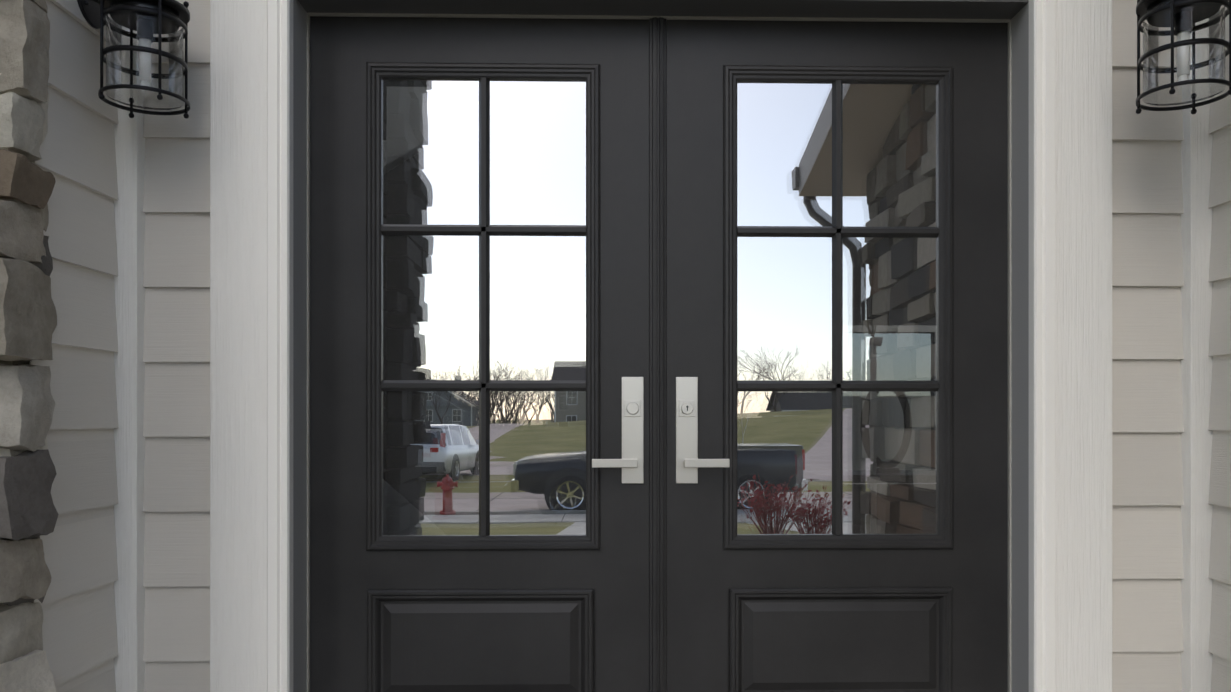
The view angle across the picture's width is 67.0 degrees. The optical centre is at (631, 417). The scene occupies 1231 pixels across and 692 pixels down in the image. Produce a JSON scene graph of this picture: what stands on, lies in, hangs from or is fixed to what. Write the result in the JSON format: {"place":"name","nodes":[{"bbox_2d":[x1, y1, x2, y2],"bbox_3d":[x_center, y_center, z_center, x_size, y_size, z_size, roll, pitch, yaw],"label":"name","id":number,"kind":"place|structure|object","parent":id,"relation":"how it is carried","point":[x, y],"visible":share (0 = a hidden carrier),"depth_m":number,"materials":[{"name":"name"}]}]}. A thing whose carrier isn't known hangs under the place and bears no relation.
{"place":"outdoors","nodes":[
{"label":"outdoors","id":0,"kind":"place"},
{"bbox_2d":[210,0,1111,691],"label":"door casing boards","id":1,"kind":"object","parent":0,"point":[238,344],"depth_m":2.30,"materials":[{"name":"white wood"}]},
{"bbox_2d":[268,0,1054,691],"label":"door trim","id":2,"kind":"structure","parent":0,"point":[280,344],"depth_m":2.33,"materials":[{"name":"white wood"}]},
{"bbox_2d":[298,0,1028,22],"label":"door frame","id":3,"kind":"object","parent":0,"point":[974,9],"depth_m":2.40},
{"bbox_2d":[1136,0,1230,113],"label":"lantern","id":4,"kind":"object","parent":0,"point":[1147,10],"depth_m":2.09,"materials":[{"name":"black metal"}]},
{"bbox_2d":[1177,31,1189,81],"bbox_3d":[1.241,-0.799,2.091,0.025,0.132,0.025,0,0,-1],"label":"light bulb","id":5,"kind":"object","parent":4,"relation":"attached to","point":[1183,62],"visible":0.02,"depth_m":2.08,"materials":[{"name":"white glass"}]},
{"bbox_3d":[-0.215,1.244,-0.055,4.500,0.470,4.786,0,0,-1],"label":"porch slab","id":6,"kind":"object","parent":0,"visible":0},
{"bbox_2d":[143,0,209,691],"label":"siding","id":7,"kind":"object","parent":6,"relation":"on","point":[176,426],"visible":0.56,"depth_m":2.31,"materials":[{"name":"paint"}]},
{"bbox_2d":[1112,0,1183,691],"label":"siding","id":8,"kind":"object","parent":6,"relation":"on","point":[1147,419],"visible":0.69,"depth_m":2.36,"materials":[{"name":"paint"}]},
{"bbox_3d":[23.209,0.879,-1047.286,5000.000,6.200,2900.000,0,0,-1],"label":"terrain","id":9,"kind":"structure","parent":0,"visible":0},
{"bbox_3d":[5.353,-1.732,1.115,8.515,0.822,3.160,0,0,-1],"label":"wing","id":10,"kind":"object","parent":9,"relation":"on","visible":0},
{"bbox_2d":[1208,1,1230,691],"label":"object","id":11,"kind":"object","parent":10,"relation":"attached to","point":[1220,395],"visible":0.89,"depth_m":2.29,"materials":[{"name":"paint"}]},
{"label":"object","id":12,"kind":"object","parent":9,"relation":"on","visible":0},
{"bbox_2d":[0,0,58,691],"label":"stone facade","id":13,"kind":"structure","parent":12,"relation":"attached to","point":[29,514],"depth_m":1.87,"materials":[{"name":"grey stone"}]},
{"bbox_2d":[29,0,118,691],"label":"siding","id":14,"kind":"object","parent":12,"relation":"attached to","point":[77,604],"visible":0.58,"depth_m":2.12,"materials":[{"name":"paint"}]},
{"bbox_2d":[77,0,189,118],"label":"lantern","id":15,"kind":"object","parent":14,"relation":"attached to","point":[94,13],"depth_m":2.15,"materials":[{"name":"black metal"}]},
{"bbox_2d":[139,38,150,86],"bbox_3d":[-1.128,-0.810,2.156,0.025,0.132,0.025,0,0,-1],"label":"light bulb","id":16,"kind":"object","parent":15,"relation":"attached to","point":[145,67],"visible":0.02,"depth_m":2.15,"materials":[{"name":"white glass"}]},
{"bbox_2d":[114,18,1212,691],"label":"corner trim","id":17,"kind":"structure","parent":12,"relation":"attached to","point":[1196,394],"depth_m":2.33,"materials":[{"name":"paint"}]},
{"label":"front wall","id":18,"kind":"structure","parent":9,"relation":"on"},
{"bbox_2d":[293,0,1028,691],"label":"door jamb","id":19,"kind":"structure","parent":18,"relation":"in","point":[1019,350],"depth_m":2.39,"materials":[{"name":"grey wood"}]},
{"bbox_2d":[310,16,648,691],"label":"door","id":20,"kind":"structure","parent":19,"relation":"attached to","point":[347,570],"depth_m":2.45,"materials":[{"name":"black wood"}]},
{"bbox_2d":[366,62,599,691],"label":"door mouldings","id":21,"kind":"structure","parent":20,"relation":"attached to","point":[480,640],"depth_m":2.44,"materials":[{"name":"black wood"}]},
{"bbox_2d":[382,79,585,535],"bbox_3d":[-0.389,-0.292,2.458,0.547,1.215,0.001,0,0,-1],"label":"door glass","id":22,"kind":"object","parent":20,"relation":"in","point":[430,305],"visible":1,"depth_m":2.46,"materials":[{"name":"clear glass"}]},
{"bbox_2d":[592,377,643,483],"bbox_3d":[-0.035,0.033,2.424,0.135,0.281,0.064,0,0,-1],"label":"door handle","id":23,"kind":"object","parent":20,"relation":"attached to","point":[630,463],"visible":1,"depth_m":2.45,"materials":[{"name":"silver metal"}]},
{"bbox_2d":[649,17,666,691],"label":"astragal","id":24,"kind":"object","parent":20,"relation":"attached to","point":[657,354],"depth_m":2.45,"materials":[{"name":"black wood"}]},
{"bbox_2d":[307,13,1010,691],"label":"door weatherstrip","id":25,"kind":"object","parent":19,"relation":"attached to","point":[309,15],"depth_m":2.45,"materials":[{"name":"black rubber"}]},
{"bbox_2d":[667,20,1007,691],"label":"door","id":26,"kind":"structure","parent":19,"relation":"attached to","point":[706,572],"depth_m":2.47,"materials":[{"name":"black wood"}]},
{"bbox_2d":[676,377,729,482],"bbox_3d":[0.185,0.033,2.429,0.135,0.281,0.064,0,0,-1],"label":"door handle","id":27,"kind":"object","parent":26,"relation":"attached to","point":[688,462],"visible":1,"depth_m":2.45,"materials":[{"name":"silver metal"}]},
{"bbox_2d":[737,82,936,534],"bbox_3d":[0.549,-0.292,2.479,0.547,1.215,0.001,0,0,-1],"label":"door glass","id":28,"kind":"object","parent":26,"relation":"in","point":[784,307],"visible":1,"depth_m":2.48,"materials":[{"name":"clear glass"}]},
{"bbox_2d":[723,65,952,691],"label":"door mouldings","id":29,"kind":"structure","parent":26,"relation":"attached to","point":[892,639],"depth_m":2.47,"materials":[{"name":"black wood"}]}
]}

